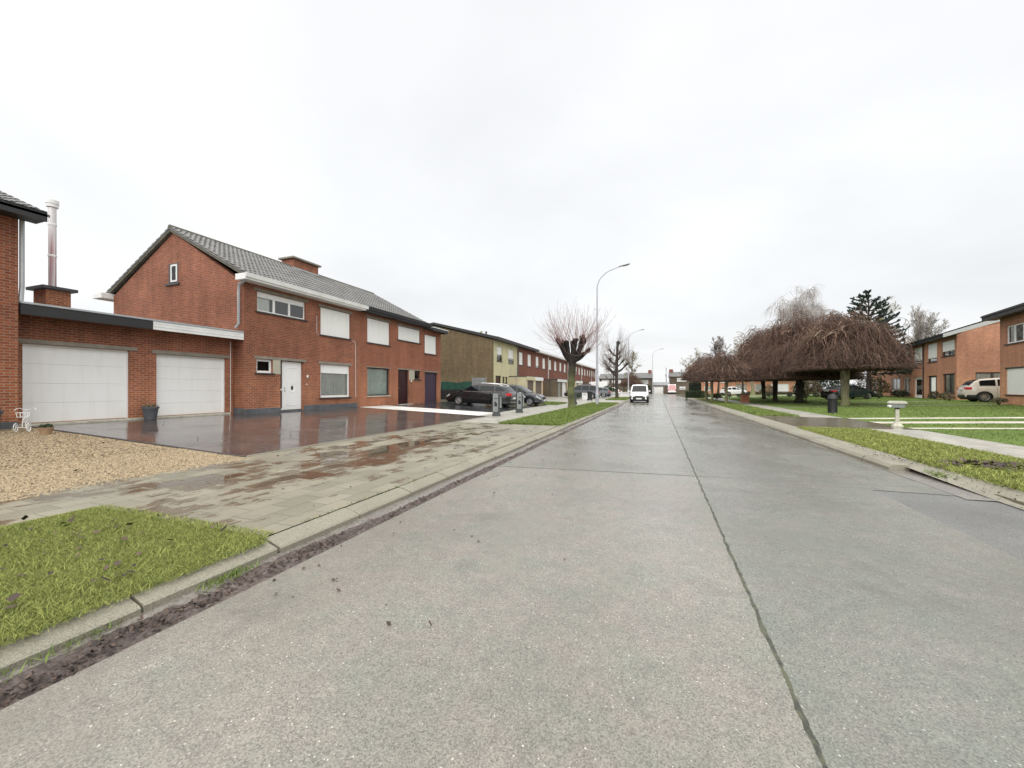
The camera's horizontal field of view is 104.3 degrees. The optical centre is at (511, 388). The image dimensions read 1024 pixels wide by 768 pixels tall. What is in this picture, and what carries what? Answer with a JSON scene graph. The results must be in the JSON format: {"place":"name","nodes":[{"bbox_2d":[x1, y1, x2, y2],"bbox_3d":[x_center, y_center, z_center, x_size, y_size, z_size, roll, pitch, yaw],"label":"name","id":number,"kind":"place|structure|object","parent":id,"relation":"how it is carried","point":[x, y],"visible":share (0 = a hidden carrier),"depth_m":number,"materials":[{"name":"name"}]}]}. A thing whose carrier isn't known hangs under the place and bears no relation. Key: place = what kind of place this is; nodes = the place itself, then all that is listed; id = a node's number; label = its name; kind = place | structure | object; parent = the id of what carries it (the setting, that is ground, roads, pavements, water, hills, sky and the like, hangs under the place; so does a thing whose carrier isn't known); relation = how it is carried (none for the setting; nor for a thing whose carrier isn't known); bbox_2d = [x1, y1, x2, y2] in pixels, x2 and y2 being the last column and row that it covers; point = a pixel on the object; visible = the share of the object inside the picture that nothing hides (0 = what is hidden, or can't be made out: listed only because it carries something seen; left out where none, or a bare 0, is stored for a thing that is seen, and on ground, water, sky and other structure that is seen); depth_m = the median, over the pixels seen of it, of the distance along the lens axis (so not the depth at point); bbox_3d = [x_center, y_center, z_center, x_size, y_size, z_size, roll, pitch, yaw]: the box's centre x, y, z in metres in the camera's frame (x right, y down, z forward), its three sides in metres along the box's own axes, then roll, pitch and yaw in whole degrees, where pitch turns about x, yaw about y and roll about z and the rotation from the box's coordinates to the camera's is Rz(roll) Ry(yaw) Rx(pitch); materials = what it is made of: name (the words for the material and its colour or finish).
{"place":"outdoors","nodes":[
{"label":"outdoors","id":0,"kind":"place"},
{"bbox_2d":[0,426,230,492],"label":"gravel drive","id":1,"kind":"structure","parent":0,"point":[47,448],"depth_m":7.72,"materials":[{"name":"beige gravel"}]},
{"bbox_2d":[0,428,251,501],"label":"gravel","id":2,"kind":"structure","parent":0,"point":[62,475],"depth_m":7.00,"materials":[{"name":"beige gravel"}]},
{"bbox_2d":[0,502,274,646],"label":"verge","id":3,"kind":"structure","parent":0,"point":[48,577],"depth_m":3.04,"materials":[{"name":"green plant"}]},
{"bbox_2d":[0,509,226,608],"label":"dead leaves","id":4,"kind":"object","parent":3,"relation":"on","point":[13,597],"visible":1,"depth_m":3.14,"materials":[{"name":"brown plant"}]},
{"bbox_2d":[35,407,484,456],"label":"driveway","id":5,"kind":"structure","parent":0,"point":[251,434],"depth_m":11.85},
{"bbox_2d":[141,403,159,419],"bbox_3d":[-11.802,0.747,12.998,0.454,0.556,0.449,0,0,20],"label":"flower pot","id":6,"kind":"object","parent":5,"relation":"on","point":[150,412],"visible":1,"depth_m":12.88,"materials":[{"name":"grey plastic"}]},
{"bbox_2d":[0,422,558,536],"bbox_3d":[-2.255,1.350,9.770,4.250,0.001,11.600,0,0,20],"label":"pavement","id":7,"kind":"structure","parent":0,"point":[261,499],"depth_m":5.89,"materials":[{"name":"concrete"}]},
{"bbox_2d":[0,395,1023,767],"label":"road","id":8,"kind":"structure","parent":0,"point":[664,581],"depth_m":2.29,"materials":[{"name":"grey concrete"}]},
{"bbox_2d":[628,384,649,402],"bbox_3d":[13.271,0.522,41.357,2.164,1.847,4.302,0,0,20],"label":"van","id":9,"kind":"object","parent":8,"relation":"on","point":[639,392],"visible":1,"depth_m":39.83,"materials":[{"name":"white paint"}]},
{"bbox_2d":[0,0,1023,388],"label":"sky","id":10,"kind":"structure","parent":0,"point":[473,165],"materials":[{"name":"white"}]},
{"bbox_2d":[5,390,1023,635],"bbox_3d":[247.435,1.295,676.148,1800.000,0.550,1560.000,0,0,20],"label":"ground","id":11,"kind":"structure","parent":0,"point":[625,400],"depth_m":5.29,"materials":[{"name":"soil"}]},
{"bbox_2d":[0,191,49,429],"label":"house","id":12,"kind":"structure","parent":11,"relation":"on","point":[13,210],"depth_m":10.07,"materials":[{"name":"red brick"}]},
{"bbox_2d":[18,301,243,426],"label":"garage","id":13,"kind":"structure","parent":11,"relation":"on","point":[75,365],"depth_m":12.46,"materials":[{"name":"red brick"}]},
{"bbox_2d":[25,198,77,307],"bbox_3d":[-16.170,-4.425,14.010,1.100,4.370,0.900,0,0,20],"label":"chimney","id":14,"kind":"object","parent":13,"relation":"on","point":[51,293],"visible":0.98,"depth_m":13.92,"materials":[{"name":"silver brick"}]},
{"bbox_2d":[22,343,127,422],"bbox_3d":[-12.820,-0.130,11.773,0.110,2.160,2.298,0,0,20],"label":"garage door","id":15,"kind":"structure","parent":13,"relation":"in","point":[63,383],"depth_m":11.65,"materials":[{"name":"white plastic"}]},
{"bbox_2d":[156,354,223,415],"bbox_3d":[-11.777,-0.110,14.623,0.110,2.120,2.308,0,0,20],"label":"garage door","id":16,"kind":"structure","parent":13,"relation":"in","point":[184,384],"depth_m":14.53,"materials":[{"name":"white plastic"}]},
{"bbox_2d":[29,426,245,456],"bbox_3d":[-8.993,1.229,9.180,8.000,0.442,0.060,0,0,20],"label":"drive edging","id":17,"kind":"object","parent":11,"relation":"on","point":[143,442],"visible":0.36,"depth_m":8.87,"materials":[{"name":"stone"}]},
{"bbox_2d":[93,224,368,413],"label":"house","id":18,"kind":"structure","parent":11,"relation":"on","point":[305,325],"depth_m":17.54,"materials":[{"name":"red brick"}]},
{"bbox_2d":[165,263,179,285],"bbox_3d":[-14.687,-4.935,17.248,0.920,0.950,0.120,0,0,20],"label":"window","id":19,"kind":"structure","parent":18,"relation":"in","point":[173,268],"depth_m":17.23,"materials":[{"name":"plastic"}]},
{"bbox_2d":[255,359,274,374],"bbox_3d":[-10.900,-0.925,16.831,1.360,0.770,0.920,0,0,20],"label":"window","id":20,"kind":"structure","parent":18,"relation":"in","point":[263,366],"depth_m":16.95,"materials":[{"name":"white plastic"}]},
{"bbox_2d":[254,287,307,321],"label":"window","id":21,"kind":"structure","parent":18,"relation":"in","point":[269,304],"depth_m":17.74,"materials":[{"name":"white plastic"}]},
{"bbox_2d":[282,361,300,409],"bbox_3d":[-9.936,-0.115,17.990,0.112,2.150,1.000,0,0,20],"label":"door","id":22,"kind":"structure","parent":18,"relation":"in","point":[291,371],"depth_m":17.97,"materials":[{"name":"white plastic"}]},
{"bbox_2d":[319,304,351,339],"bbox_3d":[-9.006,-3.325,20.318,0.200,1.530,2.230,0,0,20],"label":"window","id":23,"kind":"structure","parent":18,"relation":"in","point":[335,324],"depth_m":20.26,"materials":[{"name":"white plastic"}]},
{"bbox_2d":[319,361,351,398],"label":"window","id":24,"kind":"structure","parent":18,"relation":"in","point":[334,376],"depth_m":20.41,"materials":[{"name":"white plastic"}]},
{"bbox_2d":[0,405,622,709],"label":"gutter mud","id":25,"kind":"structure","parent":11,"relation":"on","point":[125,641],"depth_m":2.56,"materials":[{"name":"brown soil"}]},
{"bbox_2d":[0,401,629,706],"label":"gutter","id":26,"kind":"object","parent":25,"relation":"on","point":[184,598],"depth_m":2.86,"materials":[{"name":"grey concrete"}]},
{"bbox_2d":[0,634,101,683],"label":"weeds","id":27,"kind":"object","parent":26,"relation":"on","point":[49,653],"visible":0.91,"depth_m":2.11,"materials":[{"name":"green plant"}]},
{"bbox_2d":[195,558,273,592],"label":"weeds","id":28,"kind":"object","parent":26,"relation":"on","point":[233,573],"visible":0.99,"depth_m":3.04,"materials":[{"name":"green plant"}]},
{"bbox_2d":[0,399,629,675],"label":"kerb","id":29,"kind":"structure","parent":11,"relation":"on","point":[17,654],"depth_m":3.07,"materials":[{"name":"concrete"}]},
{"bbox_2d":[286,271,431,407],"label":"house","id":30,"kind":"structure","parent":11,"relation":"on","point":[391,353],"depth_m":24.50,"materials":[{"name":"red brick"}]},
{"bbox_2d":[278,256,321,275],"bbox_3d":[-12.545,-6.825,23.625,1.160,1.350,2.030,0,0,20],"label":"chimney","id":31,"kind":"object","parent":30,"relation":"on","point":[295,262],"visible":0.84,"depth_m":23.15,"materials":[{"name":"red brick"}]},
{"bbox_2d":[366,315,390,346],"bbox_3d":[-7.865,-3.335,23.435,0.200,1.570,2.230,0,0,20],"label":"window","id":32,"kind":"structure","parent":30,"relation":"in","point":[377,331],"depth_m":23.37,"materials":[{"name":"plastic"}]},
{"bbox_2d":[366,366,390,396],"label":"window","id":33,"kind":"structure","parent":30,"relation":"in","point":[377,377],"depth_m":23.50,"materials":[{"name":"glass"}]},
{"bbox_2d":[398,370,408,403],"bbox_3d":[-7.060,-0.074,25.723,0.180,2.229,1.138,0,0,20],"label":"door","id":34,"kind":"structure","parent":30,"relation":"in","point":[402,374],"depth_m":25.84,"materials":[{"name":"brown wood"}]},
{"bbox_2d":[397,323,420,343],"bbox_3d":[-6.807,-3.565,26.328,0.200,1.070,2.690,0,0,20],"label":"window","id":35,"kind":"structure","parent":30,"relation":"in","point":[405,334],"depth_m":26.27,"materials":[{"name":"plastic"}]},
{"bbox_2d":[248,416,488,456],"bbox_3d":[-3.169,1.393,13.512,0.080,0.113,12.000,0,0,20],"label":"drive edging","id":36,"kind":"object","parent":11,"relation":"on","point":[351,438],"visible":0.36,"depth_m":10.20,"materials":[{"name":"concrete"}]},
{"bbox_2d":[365,405,491,414],"bbox_3d":[-4.614,1.176,21.655,7.150,0.292,2.300,0,0,20],"label":"gravel strip","id":37,"kind":"object","parent":11,"relation":"on","point":[432,410],"visible":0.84,"depth_m":21.52,"materials":[{"name":"white gravel"}]},
{"bbox_2d":[423,327,447,402],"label":"house","id":38,"kind":"structure","parent":11,"relation":"on","point":[431,364],"depth_m":28.99,"materials":[{"name":"red brick"}]},
{"bbox_2d":[424,335,436,355],"bbox_3d":[-5.913,-3.109,28.769,0.200,1.378,1.710,0,0,20],"label":"window","id":39,"kind":"structure","parent":38,"relation":"in","point":[430,345],"depth_m":28.81,"materials":[{"name":"plastic"}]},
{"bbox_2d":[425,372,435,402],"bbox_3d":[-5.916,-0.040,28.850,0.180,2.219,1.698,0,0,20],"label":"door","id":40,"kind":"structure","parent":38,"relation":"in","point":[430,378],"depth_m":28.96,"materials":[{"name":"wood"}]},
{"bbox_2d":[441,375,486,398],"bbox_3d":[-4.498,-0.075,36.302,4.680,2.250,0.290,0,0,20],"label":"garden fence","id":41,"kind":"object","parent":11,"relation":"on","point":[447,388],"visible":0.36,"depth_m":36.53,"materials":[{"name":"green metal"}]},
{"bbox_2d":[388,402,543,412],"bbox_3d":[-2.312,1.177,27.947,7.150,0.292,11.100,0,0,20],"label":"parking bay","id":42,"kind":"object","parent":11,"relation":"on","point":[477,407],"visible":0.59,"depth_m":25.49,"materials":[{"name":"black concrete"}]},
{"bbox_2d":[446,383,515,405],"bbox_3d":[-2.085,0.401,27.384,4.852,1.580,2.148,2,1,20],"label":"estate car","id":43,"kind":"object","parent":42,"relation":"on","point":[478,393],"visible":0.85,"depth_m":26.53,"materials":[{"name":"black paint"}]},
{"bbox_2d":[506,384,545,404],"bbox_3d":[0.521,0.478,31.010,4.202,1.525,2.081,2,1,20],"label":"hatchback car","id":44,"kind":"object","parent":42,"relation":"on","point":[531,398],"visible":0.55,"depth_m":29.98,"materials":[{"name":"paint"}]},
{"bbox_2d":[431,322,534,392],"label":"terraced house","id":45,"kind":"structure","parent":11,"relation":"on","point":[466,355],"depth_m":38.13,"materials":[{"name":"yellow brick"}]},
{"bbox_2d":[492,394,501,415],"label":"letterbox pillar","id":46,"kind":"structure","parent":11,"relation":"on","point":[497,402],"depth_m":19.18,"materials":[{"name":"grey stone"}]},
{"bbox_2d":[484,337,542,394],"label":"terraced house","id":47,"kind":"structure","parent":11,"relation":"on","point":[526,360],"depth_m":45.52,"materials":[{"name":"red brick"}]},
{"bbox_2d":[535,350,561,396],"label":"terraced house","id":48,"kind":"structure","parent":11,"relation":"on","point":[552,387],"depth_m":52.81,"materials":[{"name":"red brick"}]},
{"bbox_2d":[548,354,566,395],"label":"terraced house","id":49,"kind":"structure","parent":11,"relation":"on","point":[553,366],"depth_m":57.63,"materials":[{"name":"red brick"}]},
{"bbox_2d":[559,358,578,390],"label":"terraced house","id":50,"kind":"structure","parent":11,"relation":"on","point":[563,368],"depth_m":64.51,"materials":[{"name":"red brick"}]},
{"bbox_2d":[532,301,616,406],"bbox_3d":[4.110,-2.543,27.271,5.880,7.921,4.699,0,0,20],"label":"pollarded tree","id":51,"kind":"object","parent":11,"relation":"on","point":[573,357],"visible":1,"depth_m":27.29,"materials":[{"name":"brown plant"}]},
{"bbox_2d":[598,324,648,397],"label":"pollarded tree","id":52,"kind":"object","parent":11,"relation":"on","point":[619,353],"visible":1,"depth_m":51.34,"materials":[{"name":"brown plant"}]},
{"bbox_2d":[653,382,669,393],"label":"garage","id":53,"kind":"structure","parent":11,"relation":"on","point":[660,387],"depth_m":100.30,"materials":[{"name":"grey brick"}]},
{"bbox_2d":[695,398,723,401],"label":"verge","id":54,"kind":"structure","parent":11,"relation":"on","point":[702,399],"depth_m":47.68,"materials":[{"name":"green plant"}]},
{"bbox_2d":[676,353,712,399],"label":"weeping tree","id":55,"kind":"object","parent":54,"relation":"on","point":[692,366],"visible":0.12,"depth_m":46.29,"materials":[{"name":"brown plant"}]},
{"bbox_2d":[685,353,737,400],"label":"weeping tree","id":56,"kind":"object","parent":54,"relation":"on","point":[700,366],"visible":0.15,"depth_m":41.12,"materials":[{"name":"brown plant"}]},
{"bbox_2d":[728,381,803,394],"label":"bungalow","id":57,"kind":"object","parent":11,"relation":"on","point":[785,386],"visible":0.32,"depth_m":74.67,"materials":[{"name":"orange brick"}]},
{"bbox_2d":[684,397,908,470],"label":"kerb","id":58,"kind":"structure","parent":11,"relation":"on","point":[882,462],"depth_m":9.53,"materials":[{"name":"concrete"}]},
{"bbox_2d":[756,415,855,427],"bbox_3d":[11.826,1.349,16.384,1.850,0.001,6.500,0,0,20],"label":"crossing","id":59,"kind":"object","parent":11,"relation":"on","point":[797,421],"visible":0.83,"depth_m":16.16,"materials":[{"name":"grey concrete"}]},
{"bbox_2d":[691,398,1023,509],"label":"kerb strip","id":60,"kind":"object","parent":11,"relation":"on","point":[988,492],"visible":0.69,"depth_m":6.26,"materials":[{"name":"concrete"}]},
{"bbox_2d":[884,370,900,396],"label":"house","id":61,"kind":"structure","parent":11,"relation":"on","point":[893,381],"depth_m":48.38,"materials":[{"name":"orange brick"}]},
{"bbox_2d":[901,341,921,397],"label":"house","id":62,"kind":"structure","parent":11,"relation":"on","point":[911,383],"depth_m":41.26,"materials":[{"name":"orange brick"}]},
{"bbox_2d":[884,469,995,500],"bbox_3d":[6.456,1.443,6.103,0.370,0.007,2.100,0,0,20],"label":"kerb strip","id":63,"kind":"object","parent":11,"relation":"on","point":[946,487],"visible":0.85,"depth_m":5.90,"materials":[{"name":"concrete"}]},
{"bbox_2d":[874,490,1023,560],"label":"asphalt patch","id":64,"kind":"object","parent":11,"relation":"on","point":[998,525],"visible":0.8,"depth_m":4.52,"materials":[{"name":"grey asphalt"}]},
{"bbox_2d":[915,320,999,399],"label":"house","id":65,"kind":"structure","parent":11,"relation":"on","point":[953,360],"depth_m":32.30,"materials":[{"name":"orange brick"}]},
{"bbox_2d":[941,338,954,357],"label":"window","id":66,"kind":"structure","parent":65,"relation":"in","point":[948,346],"depth_m":33.82,"materials":[{"name":"plastic"}]},
{"bbox_2d":[942,373,954,393],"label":"window","id":67,"kind":"structure","parent":65,"relation":"in","point":[948,378],"depth_m":34.10,"materials":[{"name":"glass"}]},
{"bbox_2d":[980,303,1023,405],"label":"house","id":68,"kind":"structure","parent":11,"relation":"on","point":[1011,318],"depth_m":23.49,"materials":[{"name":"orange brick"}]},
{"bbox_2d":[1004,366,1023,395],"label":"window","id":69,"kind":"structure","parent":68,"relation":"in","point":[1015,376],"depth_m":23.19,"materials":[{"name":"white plastic"}]},
{"bbox_2d":[1004,322,1023,345],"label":"window","id":70,"kind":"structure","parent":68,"relation":"in","point":[1016,331],"depth_m":23.64,"materials":[{"name":"white plastic"}]},
{"bbox_2d":[459,394,629,422],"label":"pavement","id":71,"kind":"structure","parent":0,"point":[501,418],"depth_m":21.31,"materials":[{"name":"concrete"}]},
{"bbox_2d":[545,396,607,401],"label":"driveway","id":72,"kind":"structure","parent":0,"point":[560,399],"depth_m":45.55,"materials":[{"name":"concrete"}]},
{"bbox_2d":[564,385,599,398],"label":"people carrier","id":73,"kind":"object","parent":72,"relation":"on","point":[579,389],"visible":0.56,"depth_m":51.10,"materials":[{"name":"paint"}]},
{"bbox_2d":[598,374,624,391],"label":"house","id":74,"kind":"structure","parent":0,"point":[603,378],"depth_m":105.06,"materials":[{"name":"grey brick"}]},
{"bbox_2d":[624,370,651,393],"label":"house","id":75,"kind":"structure","parent":0,"point":[646,379],"depth_m":103.98,"materials":[{"name":"grey brick"}]},
{"bbox_2d":[668,369,689,393],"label":"house","id":76,"kind":"structure","parent":0,"point":[682,386],"depth_m":99.82,"materials":[{"name":"grey brick"}]},
{"bbox_2d":[706,401,799,415],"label":"grass","id":77,"kind":"structure","parent":0,"point":[748,409],"depth_m":24.23,"materials":[{"name":"green plant"}]},
{"bbox_2d":[704,397,840,417],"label":"sidewalk","id":78,"kind":"structure","parent":0,"point":[802,413],"depth_m":24.18,"materials":[{"name":"concrete"}]},
{"bbox_2d":[673,395,955,495],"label":"road","id":79,"kind":"structure","parent":0,"point":[869,476],"depth_m":7.67,"materials":[{"name":"concrete"}]},
{"bbox_2d":[686,398,883,469],"bbox_3d":[16.429,1.447,33.867,0.100,0.001,57.100,0,0,20],"label":"gutter","id":80,"kind":"object","parent":79,"relation":"on","point":[881,468],"visible":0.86,"depth_m":10.07,"materials":[{"name":"concrete"}]},
{"bbox_2d":[805,417,915,429],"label":"sidewalk","id":81,"kind":"structure","parent":0,"point":[855,423],"depth_m":15.26,"materials":[{"name":"grey concrete"}]},
{"bbox_2d":[710,394,1023,445],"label":"lawn","id":82,"kind":"structure","parent":0,"point":[936,412],"depth_m":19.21,"materials":[{"name":"green plant"}]},
{"bbox_2d":[693,336,731,393],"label":"bare tree","id":83,"kind":"object","parent":82,"relation":"on","point":[716,346],"visible":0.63,"depth_m":72.80,"materials":[{"name":"brown plant"}]},
{"bbox_2d":[731,322,779,398],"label":"weeping tree","id":84,"kind":"object","parent":82,"relation":"on","point":[763,386],"visible":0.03,"depth_m":46.05,"materials":[{"name":"brown plant"}]},
{"bbox_2d":[734,324,795,400],"bbox_3d":[25.617,-2.523,38.709,9.055,7.657,8.974,0,0,-39],"label":"weeping tree","id":85,"kind":"object","parent":82,"relation":"on","point":[753,343],"visible":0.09,"depth_m":38.45,"materials":[{"name":"brown plant"}]},
{"bbox_2d":[764,284,834,391],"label":"birch tree","id":86,"kind":"object","parent":82,"relation":"on","point":[818,311],"visible":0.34,"depth_m":50.31,"materials":[{"name":"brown plant"}]},
{"bbox_2d":[790,380,822,396],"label":"shrub","id":87,"kind":"object","parent":82,"relation":"on","point":[812,386],"visible":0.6,"depth_m":49.13,"materials":[{"name":"green plant"}]},
{"bbox_2d":[744,305,872,402],"bbox_3d":[24.096,-2.763,33.266,9.197,8.119,9.002,0,0,-43],"label":"weeping tree","id":88,"kind":"object","parent":82,"relation":"on","point":[777,341],"visible":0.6,"depth_m":32.52,"materials":[{"name":"brown plant"}]},
{"bbox_2d":[827,393,837,412],"bbox_3d":[17.084,0.795,21.222,0.474,1.062,0.474,0,0,20],"label":"litter bin","id":89,"kind":"object","parent":82,"relation":"on","point":[832,398],"visible":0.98,"depth_m":21.07,"materials":[{"name":"black plastic"}]},
{"bbox_2d":[820,384,875,399],"bbox_3d":[32.122,0.323,38.071,4.602,1.454,2.088,-2,0,-6],"label":"parked car","id":90,"kind":"object","parent":82,"relation":"on","point":[855,391],"visible":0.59,"depth_m":37.33,"materials":[{"name":"green paint"}]},
{"bbox_2d":[778,303,922,405],"bbox_3d":[23.443,-2.244,28.123,7.701,7.021,8.266,0,0,20],"label":"weeping tree","id":91,"kind":"object","parent":82,"relation":"on","point":[864,346],"visible":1,"depth_m":26.27,"materials":[{"name":"brown plant"}]},
{"bbox_2d":[850,375,893,392],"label":"shrub","id":92,"kind":"object","parent":82,"relation":"on","point":[886,386],"visible":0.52,"depth_m":47.75,"materials":[{"name":"green plant"}]},
{"bbox_2d":[840,289,914,389],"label":"monkey puzzle tree","id":93,"kind":"object","parent":82,"relation":"on","point":[882,312],"visible":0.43,"depth_m":43.78,"materials":[{"name":"green plant"}]},
{"bbox_2d":[887,401,907,426],"bbox_3d":[13.617,0.900,14.078,0.484,0.900,0.304,0,0,32],"label":"mailbox","id":94,"kind":"object","parent":82,"relation":"on","point":[896,405],"visible":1,"depth_m":14.02,"materials":[{"name":"stone"}]},
{"bbox_2d":[903,303,949,343],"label":"bare tree","id":95,"kind":"object","parent":82,"relation":"on","point":[927,329],"visible":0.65,"depth_m":60.53,"materials":[{"name":"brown plant"}]},
{"bbox_2d":[957,378,999,401],"bbox_3d":[33.892,0.113,27.198,4.552,1.686,2.201,0,0,32],"label":"parked car","id":96,"kind":"object","parent":82,"relation":"on","point":[984,390],"visible":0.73,"depth_m":27.32,"materials":[{"name":"beige paint"}]},
{"bbox_2d":[849,417,1023,418],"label":"path","id":97,"kind":"structure","parent":0,"point":[943,418],"depth_m":16.46,"materials":[{"name":"grey concrete"}]},
{"bbox_2d":[874,421,1023,423],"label":"path","id":98,"kind":"structure","parent":0,"point":[957,422],"depth_m":14.79,"materials":[{"name":"grey concrete"}]},
{"bbox_2d":[875,429,1023,458],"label":"sidewalk","id":99,"kind":"structure","parent":0,"point":[1003,448],"depth_m":10.10,"materials":[{"name":"concrete"}]},
{"label":"pavement","id":100,"kind":"structure","parent":0,"visible":0},
{"bbox_2d":[618,373,644,386],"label":"weeping tree","id":101,"kind":"object","parent":100,"relation":"on","point":[634,380],"visible":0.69,"depth_m":74.39,"materials":[{"name":"brown plant"}]},
{"label":"verge","id":102,"kind":"structure","parent":0,"visible":0},
{"bbox_2d":[595,263,629,403],"bbox_3d":[8.198,-4.357,32.457,2.769,11.414,0.285,0,0,20],"label":"street lamp","id":103,"kind":"object","parent":102,"relation":"on","point":[597,392],"visible":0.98,"depth_m":32.81,"materials":[{"name":"metal"}]},
{"label":"verge","id":104,"kind":"structure","parent":0,"visible":0},
{"bbox_2d":[692,347,756,402],"bbox_3d":[18.964,-1.062,35.220,5.597,4.906,5.749,0,0,20],"label":"weeping tree","id":105,"kind":"object","parent":104,"relation":"on","point":[729,369],"visible":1,"depth_m":34.36,"materials":[{"name":"brown plant"}]},
{"label":"verge","id":106,"kind":"structure","parent":0,"visible":0},
{"bbox_2d":[498,402,618,425],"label":"grass","id":107,"kind":"structure","parent":106,"relation":"on","point":[561,416],"depth_m":18.86,"materials":[{"name":"green plant"}]},
{"label":"verge","id":108,"kind":"structure","parent":0,"visible":0},
{"bbox_2d":[797,426,1023,491],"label":"grass","id":109,"kind":"structure","parent":108,"relation":"on","point":[933,452],"depth_m":8.08,"materials":[{"name":"green plant"}]},
{"bbox_2d":[938,457,1023,471],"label":"mole soil","id":110,"kind":"structure","parent":108,"relation":"on","point":[992,462],"depth_m":6.74,"materials":[{"name":"brown soil"}]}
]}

